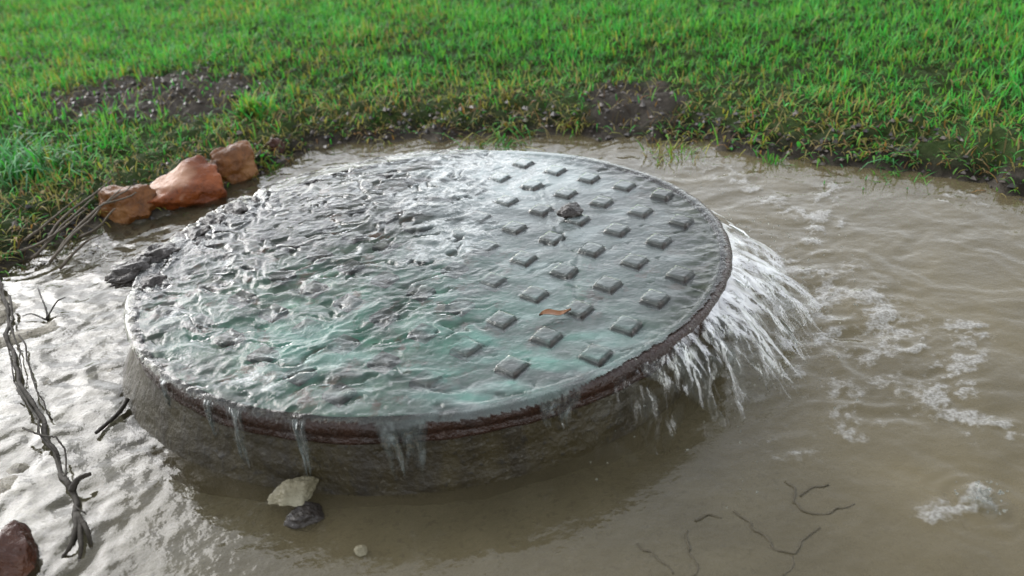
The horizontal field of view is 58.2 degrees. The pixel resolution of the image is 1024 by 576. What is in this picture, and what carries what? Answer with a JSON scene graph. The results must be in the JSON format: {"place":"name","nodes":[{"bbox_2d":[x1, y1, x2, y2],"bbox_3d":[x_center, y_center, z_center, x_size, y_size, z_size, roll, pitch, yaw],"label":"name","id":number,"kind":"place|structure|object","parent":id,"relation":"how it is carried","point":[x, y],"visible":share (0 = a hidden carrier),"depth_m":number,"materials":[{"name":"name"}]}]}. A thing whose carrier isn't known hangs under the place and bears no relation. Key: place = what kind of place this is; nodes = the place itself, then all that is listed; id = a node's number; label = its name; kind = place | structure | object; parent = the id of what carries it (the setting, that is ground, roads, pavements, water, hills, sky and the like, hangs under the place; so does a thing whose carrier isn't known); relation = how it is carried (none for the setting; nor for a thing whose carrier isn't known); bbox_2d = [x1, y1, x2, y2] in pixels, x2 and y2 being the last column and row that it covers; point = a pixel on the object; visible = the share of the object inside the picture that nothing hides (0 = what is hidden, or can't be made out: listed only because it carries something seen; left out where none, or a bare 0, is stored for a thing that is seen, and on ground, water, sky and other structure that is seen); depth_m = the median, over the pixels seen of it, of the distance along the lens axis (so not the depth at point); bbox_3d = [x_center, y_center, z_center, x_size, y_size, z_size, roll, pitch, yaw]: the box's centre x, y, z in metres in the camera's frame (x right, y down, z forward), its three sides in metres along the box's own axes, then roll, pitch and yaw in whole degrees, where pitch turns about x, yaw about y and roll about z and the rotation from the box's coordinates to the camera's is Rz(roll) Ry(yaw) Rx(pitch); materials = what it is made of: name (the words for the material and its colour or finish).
{"place":"outdoors","nodes":[
{"label":"outdoors","id":0,"kind":"place"},
{"bbox_2d":[0,0,1023,575],"bbox_3d":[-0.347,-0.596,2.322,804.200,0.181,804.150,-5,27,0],"label":"ground","id":1,"kind":"structure","parent":0,"point":[144,514],"depth_m":1.24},
{"bbox_2d":[0,279,92,561],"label":"root","id":2,"kind":"object","parent":1,"relation":"on","point":[80,524],"visible":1,"depth_m":0.95,"materials":[{"name":"brown wood"}]},
{"bbox_2d":[24,198,76,240],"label":"dead stem","id":3,"kind":"object","parent":1,"relation":"on","point":[43,226],"visible":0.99,"depth_m":1.46,"materials":[{"name":"plant"}]},
{"bbox_2d":[0,104,114,192],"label":"grass tuft","id":4,"kind":"object","parent":1,"relation":"on","point":[13,161],"visible":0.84,"depth_m":1.63,"materials":[{"name":"green plant"}]},
{"bbox_2d":[118,89,127,108],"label":"twig","id":5,"kind":"object","parent":1,"relation":"on","point":[120,106],"visible":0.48,"depth_m":1.95,"materials":[{"name":"wood"}]},
{"bbox_2d":[98,184,156,225],"bbox_3d":[-0.646,-0.127,1.536,0.114,0.091,0.062,0,28,9],"label":"rock","id":6,"kind":"object","parent":1,"relation":"on","point":[129,210],"visible":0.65,"depth_m":1.51,"materials":[{"name":"stone"}]},
{"bbox_2d":[147,155,226,210],"bbox_3d":[-0.570,-0.163,1.577,0.143,0.106,0.090,-19,31,-25],"label":"rock","id":7,"kind":"object","parent":1,"relation":"on","point":[196,181],"visible":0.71,"depth_m":1.56,"materials":[{"name":"red stone"}]},
{"bbox_2d":[208,140,258,184],"bbox_3d":[-0.509,-0.217,1.673,0.090,0.096,0.089,-20,31,-26],"label":"rock","id":8,"kind":"object","parent":1,"relation":"on","point":[235,163],"visible":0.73,"depth_m":1.64,"materials":[{"name":"stone"}]},
{"bbox_2d":[226,88,297,121],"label":"grass tuft","id":9,"kind":"object","parent":1,"relation":"on","point":[253,101],"visible":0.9,"depth_m":1.87,"materials":[{"name":"green plant"}]},
{"bbox_2d":[267,475,318,506],"bbox_3d":[-0.197,0.186,0.839,0.050,0.021,0.028,-22,32,-29],"label":"stone","id":10,"kind":"object","parent":1,"relation":"on","point":[296,491],"visible":1,"depth_m":0.83,"materials":[{"name":"beige stone"}]},
{"bbox_2d":[284,501,324,531],"bbox_3d":[-0.186,0.208,0.831,0.040,0.023,0.025,-22,32,-29],"label":"stone","id":11,"kind":"object","parent":1,"relation":"on","point":[305,515],"visible":1,"depth_m":0.82,"materials":[{"name":"grey stone"}]},
{"bbox_2d":[118,152,732,506],"bbox_3d":[-0.111,0.016,1.156,0.757,0.140,0.716,-5,27,0],"label":"manhole shaft","id":12,"kind":"object","parent":1,"relation":"on","point":[486,451],"visible":0.45,"depth_m":0.86,"materials":[{"name":"concrete"}]},
{"bbox_2d":[104,255,171,288],"bbox_3d":[-0.459,-0.018,1.127,0.045,0.033,0.081,16,34,34],"label":"mud clod","id":13,"kind":"object","parent":12,"relation":"on","point":[121,275],"visible":0.85,"depth_m":1.12,"materials":[{"name":"grey soil"}]},
{"bbox_2d":[132,239,192,263],"bbox_3d":[-0.440,-0.043,1.172,0.049,0.034,0.090,19,36,39],"label":"mud clod","id":14,"kind":"object","parent":12,"relation":"on","point":[161,251],"visible":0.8,"depth_m":1.16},
{"bbox_2d":[161,379,170,400],"bbox_3d":[-0.340,0.107,0.908,0.012,0.040,0.007,20,36,39],"label":"water trickle","id":15,"kind":"object","parent":12,"relation":"attached to","point":[167,395],"visible":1,"depth_m":0.91,"materials":[{"name":"white liquid"}]},
{"bbox_2d":[203,401,214,433],"bbox_3d":[-0.283,0.128,0.870,0.016,0.050,0.008,12,32,30],"label":"water trickle","id":16,"kind":"object","parent":12,"relation":"attached to","point":[211,418],"visible":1,"depth_m":0.87,"materials":[{"name":"liquid"}]},
{"bbox_2d":[232,412,248,465],"bbox_3d":[-0.254,0.148,0.863,0.020,0.085,0.008,9,31,25],"label":"water trickle","id":17,"kind":"object","parent":12,"relation":"attached to","point":[238,438],"visible":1,"depth_m":0.86,"materials":[{"name":"liquid"}]},
{"bbox_2d":[292,421,309,470],"bbox_3d":[-0.189,0.153,0.839,0.018,0.082,0.010,-5,27,0],"label":"water trickle","id":18,"kind":"object","parent":12,"relation":"attached to","point":[304,458],"visible":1,"depth_m":0.83,"materials":[{"name":"liquid"}]},
{"bbox_2d":[388,432,418,467],"bbox_3d":[-0.095,0.148,0.822,0.052,0.072,0.009,-5,27,0],"label":"water trickle","id":19,"kind":"object","parent":12,"relation":"attached to","point":[391,438],"visible":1,"depth_m":0.81,"materials":[{"name":"liquid"}]},
{"bbox_2d":[139,156,720,416],"bbox_3d":[-0.097,-0.044,1.127,0.688,0.012,0.688,-5,27,0],"label":"manhole cover","id":20,"kind":"object","parent":12,"relation":"on","point":[450,364],"visible":0.91,"depth_m":1.03,"materials":[{"name":"metal"}]},
{"bbox_2d":[132,273,173,294],"bbox_3d":[-0.426,-0.004,1.094,0.039,0.024,0.048,17,35,36],"label":"mud clod","id":21,"kind":"object","parent":20,"relation":"on","point":[147,283],"visible":0.98,"depth_m":1.08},
{"bbox_2d":[169,225,213,242],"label":"mud clod","id":22,"kind":"object","parent":20,"relation":"on","point":[191,234],"visible":0.65,"depth_m":1.21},
{"bbox_2d":[190,235,216,250],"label":"mud clod","id":23,"kind":"object","parent":20,"relation":"on","point":[198,244],"visible":0.91,"depth_m":1.18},
{"bbox_2d":[195,211,228,233],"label":"mud clod","id":24,"kind":"object","parent":20,"relation":"on","point":[218,219],"visible":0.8,"depth_m":1.24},
{"bbox_2d":[223,201,256,222],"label":"mud clod","id":25,"kind":"object","parent":20,"relation":"on","point":[230,210],"visible":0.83,"depth_m":1.26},
{"bbox_2d":[243,195,267,211],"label":"mud clod","id":26,"kind":"object","parent":20,"relation":"on","point":[256,201],"visible":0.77,"depth_m":1.29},
{"bbox_2d":[258,190,279,202],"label":"mud clod","id":27,"kind":"object","parent":20,"relation":"on","point":[263,195],"visible":0.94,"depth_m":1.32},
{"bbox_2d":[123,149,718,419],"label":"overflow water","id":28,"kind":"structure","parent":20,"relation":"on","point":[497,165],"depth_m":1.19,"materials":[{"name":"liquid"}]},
{"bbox_2d":[539,308,570,315],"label":"leaf","id":29,"kind":"object","parent":20,"relation":"on","point":[551,312],"visible":1,"depth_m":0.95,"materials":[{"name":"orange plant"}]},
{"bbox_2d":[557,202,583,218],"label":"stone","id":30,"kind":"object","parent":20,"relation":"on","point":[572,210],"visible":1,"depth_m":1.17,"materials":[{"name":"grey stone"}]},
{"bbox_2d":[546,396,569,423],"bbox_3d":[0.043,0.114,0.835,0.050,0.045,0.008,-15,29,-18],"label":"water trickle","id":31,"kind":"object","parent":12,"relation":"attached to","point":[567,411],"visible":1,"depth_m":0.83,"materials":[{"name":"liquid"}]},
{"bbox_2d":[434,117,551,152],"bbox_3d":[-0.047,-0.241,1.717,0.261,0.116,0.193,-5,27,0],"label":"grass tuft","id":32,"kind":"object","parent":1,"relation":"on","point":[487,147],"visible":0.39,"depth_m":1.73,"materials":[{"name":"green plant"}]},
{"bbox_2d":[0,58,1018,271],"bbox_3d":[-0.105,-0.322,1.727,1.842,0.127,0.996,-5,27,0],"label":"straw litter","id":33,"kind":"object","parent":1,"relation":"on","point":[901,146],"visible":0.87,"depth_m":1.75,"materials":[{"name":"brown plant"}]},
{"bbox_2d":[0,0,1023,284],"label":"grass","id":34,"kind":"structure","parent":1,"relation":"on","point":[66,10],"depth_m":2.01,"materials":[{"name":"green plant"}]},
{"bbox_2d":[15,208,87,254],"bbox_3d":[-0.711,-0.087,1.425,0.121,0.037,0.014,-26,34,-35],"label":"dead stem","id":35,"kind":"object","parent":34,"relation":"on","point":[44,240],"visible":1,"depth_m":1.42,"materials":[{"name":"plant"}]},
{"bbox_2d":[1,62,1023,290],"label":"earth crumbs","id":36,"kind":"object","parent":1,"relation":"on","point":[155,227],"visible":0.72,"depth_m":1.72,"materials":[{"name":"brown soil"}]},
{"bbox_2d":[637,122,727,165],"bbox_3d":[0.294,-0.233,1.583,0.156,0.073,0.170,-5,27,0],"label":"grass tuft","id":37,"kind":"object","parent":1,"relation":"on","point":[669,150],"visible":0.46,"depth_m":1.59,"materials":[{"name":"green plant"}]},
{"bbox_2d":[756,147,794,165],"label":"grass tuft","id":38,"kind":"object","parent":1,"relation":"on","point":[770,158],"visible":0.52,"depth_m":1.52,"materials":[{"name":"green plant"}]},
{"bbox_2d":[823,144,966,192],"bbox_3d":[0.581,-0.152,1.413,0.225,0.087,0.183,4,29,18],"label":"grass tuft","id":39,"kind":"object","parent":1,"relation":"on","point":[892,158],"visible":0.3,"depth_m":1.43,"materials":[{"name":"green plant"}]},
{"bbox_2d":[5,133,1023,575],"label":"water","id":40,"kind":"structure","parent":0,"point":[911,433],"depth_m":0.98,"materials":[{"name":"brown liquid"}]},
{"bbox_2d":[0,520,41,575],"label":"rock","id":41,"kind":"object","parent":40,"relation":"on","point":[20,552],"visible":1,"depth_m":0.80,"materials":[{"name":"brown stone"}]},
{"bbox_2d":[22,288,65,320],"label":"twig","id":42,"kind":"object","parent":40,"relation":"on","point":[47,314],"visible":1,"depth_m":1.23,"materials":[{"name":"wood"}]},
{"bbox_2d":[30,196,94,258],"bbox_3d":[-0.705,-0.096,1.435,0.019,0.047,0.142,8,30,23],"label":"dead stem","id":43,"kind":"object","parent":40,"relation":"on","point":[38,252],"visible":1,"depth_m":1.43,"materials":[{"name":"plant"}]},
{"bbox_2d":[43,179,112,244],"bbox_3d":[-0.699,-0.124,1.477,0.017,0.050,0.163,7,30,22],"label":"dead stem","id":44,"kind":"object","parent":40,"relation":"on","point":[63,217],"visible":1,"depth_m":1.47,"materials":[{"name":"plant"}]},
{"bbox_2d":[59,233,102,269],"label":"dead stem","id":45,"kind":"object","parent":40,"relation":"on","point":[65,262],"visible":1,"depth_m":1.38,"materials":[{"name":"plant"}]},
{"bbox_2d":[48,189,120,263],"bbox_3d":[-0.661,-0.098,1.431,0.006,0.043,0.191,3,28,15],"label":"dead stem","id":46,"kind":"object","parent":40,"relation":"on","point":[57,252],"visible":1,"depth_m":1.40,"materials":[{"name":"plant"}]},
{"bbox_2d":[54,185,131,253],"bbox_3d":[-0.661,-0.110,1.452,0.013,0.045,0.178,7,30,22],"label":"dead stem","id":47,"kind":"object","parent":40,"relation":"on","point":[75,228],"visible":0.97,"depth_m":1.43,"materials":[{"name":"plant"}]},
{"bbox_2d":[79,208,115,238],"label":"dead stem","id":48,"kind":"object","parent":40,"relation":"on","point":[93,230],"visible":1,"depth_m":1.44,"materials":[{"name":"plant"}]},
{"bbox_2d":[81,192,136,224],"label":"dead stem","id":49,"kind":"object","parent":40,"relation":"on","point":[91,214],"visible":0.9,"depth_m":1.46,"materials":[{"name":"plant"}]},
{"bbox_2d":[94,398,129,433],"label":"twig","id":50,"kind":"object","parent":40,"relation":"on","point":[120,410],"visible":1,"depth_m":1.00,"materials":[{"name":"wood"}]},
{"bbox_2d":[255,155,287,178],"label":"grass tuft","id":51,"kind":"object","parent":40,"relation":"on","point":[271,168],"visible":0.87,"depth_m":1.70,"materials":[{"name":"green plant"}]},
{"bbox_2d":[263,138,284,152],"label":"rock","id":52,"kind":"object","parent":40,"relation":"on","point":[272,143],"visible":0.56,"depth_m":1.74,"materials":[{"name":"brown stone"}]},
{"bbox_2d":[354,545,367,556],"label":"stone","id":53,"kind":"object","parent":40,"relation":"on","point":[360,550],"visible":1,"depth_m":0.78,"materials":[{"name":"beige stone"}]},
{"bbox_2d":[636,543,673,573],"bbox_3d":[0.118,0.221,0.754,0.006,0.002,0.044,-23,32,-31],"label":"submerged root","id":54,"kind":"object","parent":40,"relation":"on","point":[652,553],"visible":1,"depth_m":0.76,"materials":[{"name":"brown wood"}]},
{"bbox_2d":[685,530,698,575],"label":"submerged root","id":55,"kind":"object","parent":40,"relation":"on","point":[688,545],"visible":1,"depth_m":0.76,"materials":[{"name":"brown wood"}]},
{"bbox_2d":[694,514,720,521],"bbox_3d":[0.168,0.197,0.790,0.024,0.002,0.008,-5,27,0],"label":"submerged root","id":56,"kind":"object","parent":40,"relation":"on","point":[700,518],"visible":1,"depth_m":0.79,"materials":[{"name":"brown wood"}]},
{"bbox_2d":[733,510,819,575],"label":"submerged root","id":57,"kind":"object","parent":40,"relation":"on","point":[767,537],"visible":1,"depth_m":0.76,"materials":[{"name":"brown wood"}]},
{"bbox_2d":[799,484,828,496],"bbox_3d":[0.265,0.177,0.812,0.032,0.002,0.006,-16,29,-20],"label":"submerged root","id":58,"kind":"object","parent":40,"relation":"in","point":[804,492],"visible":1,"depth_m":0.81,"materials":[{"name":"brown wood"}]},
{"bbox_2d":[785,481,854,515],"bbox_3d":[0.261,0.186,0.796,0.062,0.002,0.032,14,33,32],"label":"submerged root","id":59,"kind":"object","parent":40,"relation":"on","point":[794,497],"visible":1,"depth_m":0.79,"materials":[{"name":"brown wood"}]},
{"bbox_2d":[954,480,1007,513],"bbox_3d":[0.396,0.174,0.775,0.052,0.019,0.052,-5,27,0],"label":"splash","id":60,"kind":"object","parent":40,"relation":"on","point":[985,490],"visible":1,"depth_m":0.78,"materials":[{"name":"liquid"}]},
{"bbox_2d":[595,160,881,507],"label":"falling water","id":61,"kind":"structure","parent":0,"point":[718,331],"depth_m":1.01,"materials":[{"name":"white liquid"}]}
]}

